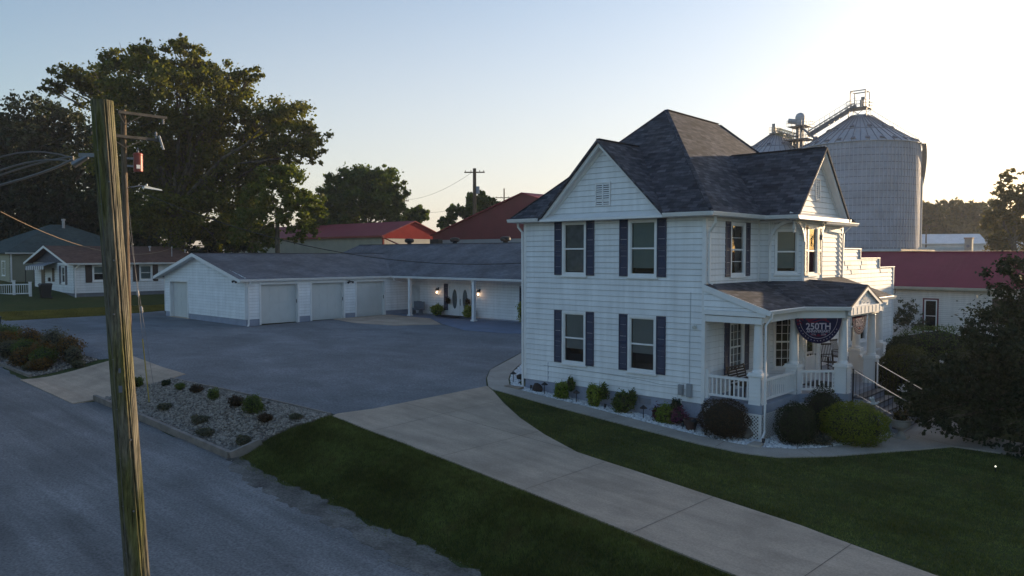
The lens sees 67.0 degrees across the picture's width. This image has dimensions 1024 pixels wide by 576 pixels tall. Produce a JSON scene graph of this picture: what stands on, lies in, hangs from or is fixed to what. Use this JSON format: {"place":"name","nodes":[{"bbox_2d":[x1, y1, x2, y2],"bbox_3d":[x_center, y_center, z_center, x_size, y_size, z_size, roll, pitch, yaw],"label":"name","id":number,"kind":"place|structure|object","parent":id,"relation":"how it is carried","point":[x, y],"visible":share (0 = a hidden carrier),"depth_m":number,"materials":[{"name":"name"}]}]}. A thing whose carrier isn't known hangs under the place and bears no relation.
{"place":"outdoors","nodes":[
{"label":"outdoors","id":0,"kind":"place"},
{"bbox_2d":[0,304,164,320],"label":"side lawn grass","id":1,"kind":"structure","parent":0,"point":[46,314],"depth_m":57.96,"materials":[{"name":"green plant"}]},
{"bbox_2d":[0,366,428,575],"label":"road","id":2,"kind":"structure","parent":0,"point":[59,508],"depth_m":18.79,"materials":[{"name":"grey asphalt"}]},
{"bbox_2d":[390,313,520,333],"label":"entry pavement","id":3,"kind":"structure","parent":0,"point":[488,325],"depth_m":51.69,"materials":[{"name":"grey concrete"}]},
{"bbox_2d":[430,192,543,242],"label":"metal building","id":4,"kind":"structure","parent":0,"point":[490,225],"depth_m":81.38,"materials":[{"name":"red metal"}]},
{"bbox_2d":[243,415,734,575],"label":"bank grass","id":5,"kind":"structure","parent":0,"point":[447,472],"depth_m":18.20,"materials":[{"name":"green plant"}]},
{"bbox_2d":[0,265,1023,575],"bbox_3d":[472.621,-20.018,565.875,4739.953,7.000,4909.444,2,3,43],"label":"ground","id":6,"kind":"structure","parent":0,"point":[34,301],"depth_m":19.63,"materials":[{"name":"green plant"}]},
{"bbox_2d":[0,280,31,295],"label":"white fence","id":7,"kind":"object","parent":6,"relation":"on","point":[13,284],"visible":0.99,"depth_m":64.04,"materials":[{"name":"paint"}]},
{"bbox_2d":[38,283,52,298],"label":"wheeled bin","id":8,"kind":"object","parent":6,"relation":"on","point":[45,289],"visible":1,"depth_m":63.38,"materials":[{"name":"black plastic"}]},
{"bbox_2d":[0,352,96,376],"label":"flower bed rock","id":9,"kind":"object","parent":6,"relation":"on","point":[60,365],"visible":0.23,"depth_m":36.84,"materials":[{"name":"white gravel"}]},
{"bbox_2d":[0,339,20,358],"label":"flower bed plant","id":10,"kind":"object","parent":9,"relation":"on","point":[4,350],"visible":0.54,"depth_m":39.64,"materials":[{"name":"green plant"}]},
{"bbox_2d":[6,347,31,366],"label":"flower bed plant","id":11,"kind":"object","parent":9,"relation":"on","point":[17,358],"visible":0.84,"depth_m":37.58,"materials":[{"name":"plant"}]},
{"bbox_2d":[7,338,37,352],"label":"flower bed plant","id":12,"kind":"object","parent":9,"relation":"on","point":[23,343],"visible":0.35,"depth_m":39.22,"materials":[{"name":"green plant"}]},
{"bbox_2d":[11,325,44,342],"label":"flower bed plant","id":13,"kind":"object","parent":9,"relation":"on","point":[33,335],"visible":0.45,"depth_m":41.04,"materials":[{"name":"plant"}]},
{"bbox_2d":[25,356,53,370],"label":"flower bed plant","id":14,"kind":"object","parent":9,"relation":"on","point":[42,364],"visible":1,"depth_m":36.25,"materials":[{"name":"brown plant"}]},
{"bbox_2d":[24,339,58,358],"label":"flower bed plant","id":15,"kind":"object","parent":9,"relation":"on","point":[31,348],"visible":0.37,"depth_m":38.17,"materials":[{"name":"green plant"}]},
{"bbox_2d":[24,345,59,362],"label":"flower bed plant","id":16,"kind":"object","parent":9,"relation":"on","point":[42,352],"visible":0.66,"depth_m":37.25,"materials":[{"name":"green plant"}]},
{"bbox_2d":[36,326,69,353],"bbox_3d":[-23.507,2.656,39.683,2.142,1.486,1.690,2,3,43],"label":"flower bed plant","id":17,"kind":"object","parent":9,"relation":"on","point":[52,337],"visible":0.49,"depth_m":39.34,"materials":[{"name":"green plant"}]},
{"bbox_2d":[54,333,87,360],"bbox_3d":[-21.499,2.877,37.825,1.415,1.314,1.565,0,2,-8],"label":"flower bed plant","id":18,"kind":"object","parent":9,"relation":"on","point":[70,341],"visible":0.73,"depth_m":37.47,"materials":[{"name":"green plant"}]},
{"bbox_2d":[62,343,85,363],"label":"flower bed plant","id":19,"kind":"object","parent":9,"relation":"on","point":[74,353],"visible":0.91,"depth_m":36.71,"materials":[{"name":"green plant"}]},
{"bbox_2d":[0,219,130,281],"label":"green roof house","id":20,"kind":"structure","parent":6,"relation":"on","point":[20,249],"depth_m":79.86,"materials":[{"name":"green"}]},
{"bbox_2d":[0,89,149,262],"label":"maple tree","id":21,"kind":"object","parent":6,"relation":"on","point":[54,196],"visible":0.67,"depth_m":92.02,"materials":[{"name":"green plant"}]},
{"bbox_2d":[20,356,184,403],"bbox_3d":[-17.563,3.925,33.445,7.860,1.030,4.490,2,3,43],"label":"driveway apron","id":22,"kind":"object","parent":6,"relation":"on","point":[90,380],"visible":0.76,"depth_m":33.25,"materials":[{"name":"concrete"}]},
{"bbox_2d":[23,246,189,297],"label":"ranch house","id":23,"kind":"structure","parent":6,"relation":"on","point":[53,265],"depth_m":68.83,"materials":[{"name":"white"}]},
{"bbox_2d":[92,265,102,281],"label":"window","id":24,"kind":"structure","parent":23,"relation":"in","point":[97,276],"depth_m":66.73,"materials":[{"name":"white glass"}]},
{"bbox_2d":[139,265,152,280],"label":"window","id":25,"kind":"structure","parent":23,"relation":"in","point":[145,271],"depth_m":69.65,"materials":[{"name":"white glass"}]},
{"bbox_2d":[71,99,149,575],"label":"utility pole","id":26,"kind":"object","parent":6,"relation":"on","point":[128,457],"visible":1,"depth_m":10.16,"materials":[{"name":"brown wood"}]},
{"bbox_2d":[0,158,73,185],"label":"service cable","id":27,"kind":"object","parent":26,"relation":"attached to","point":[38,173],"visible":1,"depth_m":9.92,"materials":[{"name":"black rubber"}]},
{"bbox_2d":[91,109,166,336],"bbox_3d":[-15.165,-1.201,30.895,2.901,11.700,0.440,-2,3,-44],"label":"utility pole","id":28,"kind":"object","parent":6,"relation":"on","point":[137,159],"visible":0.77,"depth_m":30.67,"materials":[{"name":"brown wood"}]},
{"bbox_2d":[125,175,149,401],"bbox_3d":[-14.524,-0.253,29.918,0.094,9.114,2.487,-2,3,-42],"label":"guy wire","id":29,"kind":"object","parent":28,"relation":"attached to","point":[137,292],"visible":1,"depth_m":29.57,"materials":[{"name":"grey metal"}]},
{"bbox_2d":[128,186,518,264],"bbox_3d":[-7.393,-2.489,30.566,15.810,3.125,0.032,0,2,2],"label":"service wire","id":30,"kind":"object","parent":28,"relation":"attached to","point":[311,246],"visible":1,"depth_m":30.61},
{"bbox_2d":[73,215,257,253],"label":"woodland tree","id":31,"kind":"object","parent":6,"relation":"on","point":[136,239],"visible":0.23,"depth_m":91.09,"materials":[{"name":"green plant"}]},
{"bbox_2d":[93,395,262,458],"bbox_3d":[-12.104,4.707,27.215,11.078,0.670,1.106,2,3,43],"label":"timber edging","id":32,"kind":"object","parent":6,"relation":"on","point":[243,450],"visible":0.82,"depth_m":24.82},
{"bbox_2d":[36,32,334,251],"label":"sycamore tree","id":33,"kind":"object","parent":6,"relation":"on","point":[193,164],"visible":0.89,"depth_m":76.00,"materials":[{"name":"green plant"}]},
{"bbox_2d":[106,379,329,450],"bbox_3d":[-11.078,4.456,27.743,11.750,1.226,2.950,2,3,43],"label":"rock bed","id":34,"kind":"object","parent":6,"relation":"on","point":[180,425],"visible":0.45,"depth_m":25.85,"materials":[{"name":"grey gravel"}]},
{"bbox_2d":[240,393,264,413],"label":"bed plant","id":35,"kind":"object","parent":34,"relation":"on","point":[254,404],"visible":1,"depth_m":25.85,"materials":[{"name":"green plant"}]},
{"bbox_2d":[214,199,282,252],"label":"woodland tree","id":36,"kind":"object","parent":6,"relation":"on","point":[227,247],"visible":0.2,"depth_m":83.56,"materials":[{"name":"green plant"}]},
{"bbox_2d":[170,377,331,415],"bbox_3d":[-9.908,3.880,28.221,10.309,0.258,0.167,2,3,39],"label":"lot border","id":37,"kind":"object","parent":6,"relation":"on","point":[263,398],"visible":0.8,"depth_m":27.30,"materials":[{"name":"grey concrete"}]},
{"bbox_2d":[0,311,521,414],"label":"parking lot","id":38,"kind":"structure","parent":6,"relation":"on","point":[333,366],"depth_m":38.22,"materials":[{"name":"grey asphalt"}]},
{"bbox_2d":[335,314,439,325],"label":"concrete slab","id":39,"kind":"structure","parent":38,"relation":"on","point":[394,320],"depth_m":54.61,"materials":[{"name":"grey concrete"}]},
{"bbox_2d":[226,162,329,252],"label":"locust tree","id":40,"kind":"object","parent":6,"relation":"on","point":[287,188],"visible":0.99,"depth_m":61.22,"materials":[{"name":"green plant"}]},
{"bbox_2d":[296,194,350,228],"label":"woodland tree","id":41,"kind":"object","parent":6,"relation":"on","point":[329,219],"visible":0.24,"depth_m":106.48,"materials":[{"name":"green plant"}]},
{"bbox_2d":[224,221,435,252],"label":"metal building","id":42,"kind":"structure","parent":6,"relation":"on","point":[340,237],"depth_m":94.68,"materials":[{"name":"red metal"}]},
{"bbox_2d":[153,236,520,326],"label":"garage building","id":43,"kind":"structure","parent":6,"relation":"on","point":[249,289],"depth_m":56.44,"materials":[{"name":"white"}]},
{"bbox_2d":[174,282,187,317],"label":"garage door","id":44,"kind":"structure","parent":43,"relation":"in","point":[180,288],"depth_m":57.92,"materials":[{"name":"white metal"}]},
{"bbox_2d":[261,284,295,323],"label":"garage door","id":45,"kind":"structure","parent":43,"relation":"in","point":[278,301],"depth_m":52.92,"materials":[{"name":"white metal"}]},
{"bbox_2d":[312,282,341,319],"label":"garage door","id":46,"kind":"structure","parent":43,"relation":"in","point":[326,297],"depth_m":55.78,"materials":[{"name":"white metal"}]},
{"bbox_2d":[357,281,382,316],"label":"garage door","id":47,"kind":"structure","parent":43,"relation":"in","point":[369,293],"depth_m":58.57,"materials":[{"name":"white metal"}]},
{"bbox_2d":[450,286,459,315],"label":"entry door","id":48,"kind":"structure","parent":43,"relation":"in","point":[454,290],"depth_m":57.95,"materials":[{"name":"white paint"}]},
{"bbox_2d":[460,286,469,315],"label":"entry door","id":49,"kind":"structure","parent":43,"relation":"in","point":[464,291],"depth_m":57.34,"materials":[{"name":"white paint"}]},
{"bbox_2d":[226,457,480,575],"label":"road shoulder","id":50,"kind":"object","parent":6,"relation":"on","point":[421,559],"visible":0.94,"depth_m":18.11},
{"bbox_2d":[234,456,506,575],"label":"edge weeds","id":51,"kind":"object","parent":50,"relation":"on","point":[368,519],"visible":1,"depth_m":18.41,"materials":[{"name":"green plant"}]},
{"bbox_2d":[306,162,411,223],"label":"ash tree","id":52,"kind":"object","parent":6,"relation":"on","point":[363,193],"visible":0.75,"depth_m":111.89,"materials":[{"name":"green plant"}]},
{"bbox_2d":[404,204,429,223],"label":"ash tree","id":53,"kind":"object","parent":6,"relation":"on","point":[419,213],"visible":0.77,"depth_m":124.06,"materials":[{"name":"green plant"}]},
{"bbox_2d":[436,190,500,229],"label":"ash tree","id":54,"kind":"object","parent":6,"relation":"on","point":[483,201],"visible":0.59,"depth_m":118.53,"materials":[{"name":"green plant"}]},
{"bbox_2d":[464,168,484,214],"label":"utility pole","id":55,"kind":"object","parent":6,"relation":"on","point":[476,189],"visible":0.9,"depth_m":109.30,"materials":[{"name":"brown wood"}]},
{"bbox_2d":[507,109,896,441],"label":"white house","id":56,"kind":"structure","parent":6,"relation":"on","point":[667,255],"depth_m":27.46,"materials":[{"name":"plastic"}]},
{"bbox_2d":[560,311,586,367],"bbox_3d":[2.403,1.882,28.902,1.220,2.030,0.435,2,3,43],"label":"window","id":57,"kind":"structure","parent":56,"relation":"in","point":[573,323],"depth_m":28.98,"materials":[{"name":"glass"}]},
{"bbox_2d":[560,221,586,276],"bbox_3d":[2.403,-1.435,28.760,1.220,2.050,0.435,2,3,43],"label":"window","id":58,"kind":"structure","parent":56,"relation":"in","point":[573,233],"depth_m":28.76,"materials":[{"name":"grey glass"}]},
{"bbox_2d":[625,315,656,375],"bbox_3d":[4.596,1.968,26.887,1.260,2.030,0.435,2,3,43],"label":"window","id":59,"kind":"structure","parent":56,"relation":"in","point":[641,330],"depth_m":26.96,"materials":[{"name":"glass"}]},
{"bbox_2d":[626,219,657,278],"bbox_3d":[4.596,-1.349,26.745,1.260,2.050,0.435,2,3,43],"label":"window","id":60,"kind":"structure","parent":56,"relation":"in","point":[642,233],"depth_m":26.76,"materials":[{"name":"grey glass"}]},
{"bbox_2d":[729,323,744,374],"bbox_3d":[7.677,2.057,26.921,0.435,1.830,1.200,2,3,43],"label":"window","id":61,"kind":"structure","parent":56,"relation":"in","point":[737,330],"depth_m":27.01,"materials":[{"name":"glass"}]},
{"bbox_2d":[726,363,748,396],"bbox_3d":[7.714,3.081,25.751,0.679,0.986,1.255,2,3,43],"label":"porch bench","id":62,"kind":"object","parent":56,"relation":"on","point":[737,373],"visible":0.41,"depth_m":25.76,"materials":[{"name":"brown wood"}]},
{"bbox_2d":[729,222,746,277],"bbox_3d":[7.677,-1.305,26.777,0.435,1.900,1.200,2,3,43],"label":"window","id":63,"kind":"structure","parent":56,"relation":"in","point":[738,230],"depth_m":27.07,"materials":[{"name":"grey glass"}]},
{"bbox_2d":[772,319,789,370],"bbox_3d":[9.822,1.952,27.973,0.962,2.050,0.435,0,2,-2],"label":"window","id":64,"kind":"structure","parent":56,"relation":"in","point":[781,330],"depth_m":28.17,"materials":[{"name":"glass"}]},
{"bbox_2d":[773,229,799,275],"bbox_3d":[9.822,-1.285,27.834,0.962,1.670,0.435,0,2,-2],"label":"window","id":65,"kind":"structure","parent":56,"relation":"in","point":[786,257],"depth_m":27.77,"materials":[{"name":"grey glass"}]},
{"bbox_2d":[804,339,817,381],"bbox_3d":[10.982,2.345,28.501,0.140,2.180,1.100,2,3,43],"label":"door","id":66,"kind":"structure","parent":56,"relation":"in","point":[810,362],"depth_m":28.53,"materials":[{"name":"white paint"}]},
{"bbox_2d":[806,226,819,276],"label":"window","id":67,"kind":"structure","parent":56,"relation":"in","point":[813,230],"depth_m":28.65,"materials":[{"name":"white glass"}]},
{"bbox_2d":[795,318,841,342],"bbox_3d":[10.209,1.407,25.770,1.600,0.888,0.010,0,2,-3],"label":"bunting banner","id":68,"kind":"object","parent":56,"relation":"hanging from","point":[817,330],"visible":1,"depth_m":25.77,"materials":[{"name":"blue fabric"}]},
{"bbox_2d":[821,343,836,373],"bbox_3d":[12.641,2.802,30.710,0.600,1.152,0.960,-1,3,-13],"label":"rocking chair","id":69,"kind":"object","parent":56,"relation":"on","point":[828,354],"visible":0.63,"depth_m":30.92,"materials":[{"name":"brown wood"}]},
{"bbox_2d":[852,315,866,333],"bbox_3d":[12.117,1.256,26.961,0.010,0.727,1.480,2,3,43],"label":"bunting banner","id":70,"kind":"object","parent":56,"relation":"hanging from","point":[859,322],"visible":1,"depth_m":26.94,"materials":[{"name":"fabric"}]},
{"bbox_2d":[510,364,894,448],"bbox_3d":[4.610,4.244,29.778,6.194,0.926,17.126,-2,3,-41],"label":"white gravel bed","id":71,"kind":"object","parent":6,"relation":"on","point":[697,427],"visible":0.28,"depth_m":24.57,"materials":[{"name":"white gravel"}]},
{"bbox_2d":[553,381,569,398],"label":"foundation shrub","id":72,"kind":"object","parent":71,"relation":"on","point":[561,391],"visible":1,"depth_m":28.61,"materials":[{"name":"green plant"}]},
{"bbox_2d":[586,382,604,406],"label":"foundation shrub","id":73,"kind":"object","parent":71,"relation":"on","point":[593,391],"visible":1,"depth_m":27.55,"materials":[{"name":"green plant"}]},
{"bbox_2d":[610,388,634,413],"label":"foundation shrub","id":74,"kind":"object","parent":71,"relation":"on","point":[621,402],"visible":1,"depth_m":26.75,"materials":[{"name":"green plant"}]},
{"bbox_2d":[653,401,673,423],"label":"foundation shrub","id":75,"kind":"object","parent":71,"relation":"on","point":[663,410],"visible":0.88,"depth_m":25.58,"materials":[{"name":"green plant"}]},
{"bbox_2d":[664,405,689,424],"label":"flower clump","id":76,"kind":"object","parent":71,"relation":"on","point":[678,415],"visible":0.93,"depth_m":25.32,"materials":[{"name":"purple plant"}]},
{"bbox_2d":[696,398,752,440],"bbox_3d":[6.612,4.086,24.207,1.779,1.301,1.570,2,3,43],"label":"round bush","id":77,"kind":"object","parent":71,"relation":"on","point":[723,418],"visible":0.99,"depth_m":23.79,"materials":[{"name":"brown plant"}]},
{"bbox_2d":[772,400,818,446],"bbox_3d":[8.640,4.130,23.650,1.351,1.412,1.297,2,3,43],"label":"round bush","id":78,"kind":"object","parent":71,"relation":"on","point":[793,423],"visible":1,"depth_m":23.35,"materials":[{"name":"green plant"}]},
{"bbox_2d":[804,431,837,446],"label":"plant","id":79,"kind":"object","parent":71,"relation":"on","point":[822,439],"visible":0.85,"depth_m":23.52,"materials":[{"name":"green plant"}]},
{"bbox_2d":[801,382,842,436],"bbox_3d":[10.063,3.914,24.953,1.364,1.760,1.354,2,3,43],"label":"round bush","id":80,"kind":"object","parent":71,"relation":"on","point":[819,402],"visible":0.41,"depth_m":24.69,"materials":[{"name":"green plant"}]},
{"bbox_2d":[817,400,892,447],"bbox_3d":[10.659,4.186,24.027,2.239,1.406,2.065,2,3,43],"label":"round bush","id":81,"kind":"object","parent":71,"relation":"on","point":[857,423],"visible":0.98,"depth_m":23.50,"materials":[{"name":"green plant"}]},
{"bbox_2d":[487,353,1023,457],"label":"walkway","id":82,"kind":"structure","parent":6,"relation":"on","point":[498,380],"depth_m":24.34,"materials":[{"name":"concrete"}]},
{"bbox_2d":[852,388,919,432],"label":"porch steps","id":83,"kind":"structure","parent":82,"relation":"on","point":[876,394],"depth_m":26.70,"materials":[{"name":"paint"}]},
{"bbox_2d":[852,369,900,413],"bbox_3d":[12.161,3.795,25.846,1.579,2.050,0.040,2,3,43],"label":"handrail","id":84,"kind":"object","parent":83,"relation":"attached to","point":[853,393],"visible":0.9,"depth_m":25.95,"materials":[{"name":"white metal"}]},
{"bbox_2d":[889,417,912,439],"bbox_3d":[12.472,4.502,24.802,0.720,0.630,0.720,2,3,43],"label":"garden urn","id":85,"kind":"object","parent":82,"relation":"on","point":[900,426],"visible":0.83,"depth_m":24.64,"materials":[{"name":"stone"}]},
{"bbox_2d":[751,133,796,151],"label":"grain bin","id":86,"kind":"object","parent":6,"relation":"on","point":[771,142],"visible":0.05,"depth_m":151.46,"materials":[{"name":"metal"}]},
{"bbox_2d":[784,113,817,148],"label":"elevator leg","id":87,"kind":"object","parent":6,"relation":"on","point":[799,121],"visible":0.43,"depth_m":148.20,"materials":[{"name":"metal"}]},
{"bbox_2d":[769,123,799,138],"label":"catwalk","id":88,"kind":"object","parent":87,"relation":"on","point":[774,129],"visible":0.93,"depth_m":153.01,"materials":[{"name":"grey metal"}]},
{"bbox_2d":[802,114,921,248],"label":"grain bin","id":89,"kind":"object","parent":6,"relation":"on","point":[876,164],"visible":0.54,"depth_m":126.27,"materials":[{"name":"metal"}]},
{"bbox_2d":[846,89,873,117],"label":"peak platform","id":90,"kind":"structure","parent":89,"relation":"on","point":[862,103],"depth_m":133.87,"materials":[{"name":"metal"}]},
{"bbox_2d":[806,97,856,136],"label":"inclined conveyor","id":91,"kind":"object","parent":90,"relation":"attached to","point":[835,118],"visible":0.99,"depth_m":133.81,"materials":[{"name":"metal"}]},
{"bbox_2d":[871,110,926,246],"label":"ladder","id":92,"kind":"object","parent":89,"relation":"attached to","point":[923,158],"visible":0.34,"depth_m":132.26,"materials":[{"name":"metal"}]},
{"bbox_2d":[861,249,934,251],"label":"flat roof store","id":93,"kind":"structure","parent":6,"relation":"on","point":[893,250],"depth_m":80.14,"materials":[{"name":"white metal"}]},
{"bbox_2d":[885,333,921,356],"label":"hedge bush","id":94,"kind":"object","parent":6,"relation":"on","point":[911,342],"visible":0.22,"depth_m":34.50,"materials":[{"name":"green plant"}]},
{"bbox_2d":[879,342,939,390],"bbox_3d":[16.090,3.248,31.415,2.542,2.056,2.498,2,3,43],"label":"hedge bush","id":95,"kind":"object","parent":6,"relation":"on","point":[901,362],"visible":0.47,"depth_m":31.03,"materials":[{"name":"green plant"}]},
{"bbox_2d":[893,298,928,333],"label":"ornamental shrub","id":96,"kind":"object","parent":6,"relation":"on","point":[907,319],"visible":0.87,"depth_m":46.38,"materials":[{"name":"green plant"}]},
{"bbox_2d":[886,324,988,362],"bbox_3d":[20.330,2.801,37.007,5.080,2.308,3.252,2,3,43],"label":"hedge bush","id":97,"kind":"object","parent":6,"relation":"on","point":[933,342],"visible":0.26,"depth_m":36.32,"materials":[{"name":"green plant"}]},
{"bbox_2d":[922,201,958,233],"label":"woodland tree","id":98,"kind":"object","parent":6,"relation":"on","point":[930,212],"visible":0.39,"depth_m":201.99,"materials":[{"name":"green plant"}]},
{"bbox_2d":[918,247,963,251],"bbox_3d":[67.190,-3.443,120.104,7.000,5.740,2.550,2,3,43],"label":"box trailer","id":99,"kind":"object","parent":6,"relation":"on","point":[939,249],"visible":0.01,"depth_m":119.14,"materials":[{"name":"white metal"}]},
{"bbox_2d":[861,251,1023,336],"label":"red roof building","id":100,"kind":"structure","parent":6,"relation":"on","point":[936,285],"depth_m":48.30,"materials":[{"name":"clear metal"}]},
{"bbox_2d":[922,298,938,331],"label":"window","id":101,"kind":"structure","parent":100,"relation":"in","point":[930,305],"depth_m":48.11,"materials":[{"name":"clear glass"}]},
{"bbox_2d":[927,197,975,233],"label":"woodland tree","id":102,"kind":"object","parent":6,"relation":"on","point":[953,212],"visible":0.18,"depth_m":206.58,"materials":[{"name":"green plant"}]},
{"bbox_2d":[922,234,985,250],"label":"white shed","id":103,"kind":"structure","parent":6,"relation":"on","point":[948,240],"depth_m":159.84,"materials":[{"name":"metal"}]},
{"bbox_2d":[895,249,1023,459],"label":"redbud tree","id":104,"kind":"object","parent":6,"relation":"on","point":[948,377],"visible":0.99,"depth_m":23.95,"materials":[{"name":"green plant"}]},
{"bbox_2d":[946,199,987,239],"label":"woodland tree","id":105,"kind":"object","parent":6,"relation":"on","point":[967,212],"visible":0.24,"depth_m":208.44,"materials":[{"name":"green plant"}]},
{"bbox_2d":[960,200,1012,238],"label":"woodland tree","id":106,"kind":"object","parent":6,"relation":"on","point":[982,208],"visible":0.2,"depth_m":208.41,"materials":[{"name":"green plant"}]},
{"bbox_2d":[976,168,1023,250],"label":"oak tree","id":107,"kind":"object","parent":6,"relation":"on","point":[1000,238],"visible":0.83,"depth_m":104.24,"materials":[{"name":"green plant"}]},
{"bbox_2d":[0,0,1023,252],"label":"sky","id":108,"kind":"structure","parent":0,"point":[518,92],"materials":[{"name":"blue"}]},
{"bbox_2d":[334,386,936,575],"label":"driveway","id":109,"kind":"structure","parent":0,"point":[726,536],"depth_m":18.51,"materials":[{"name":"concrete"}]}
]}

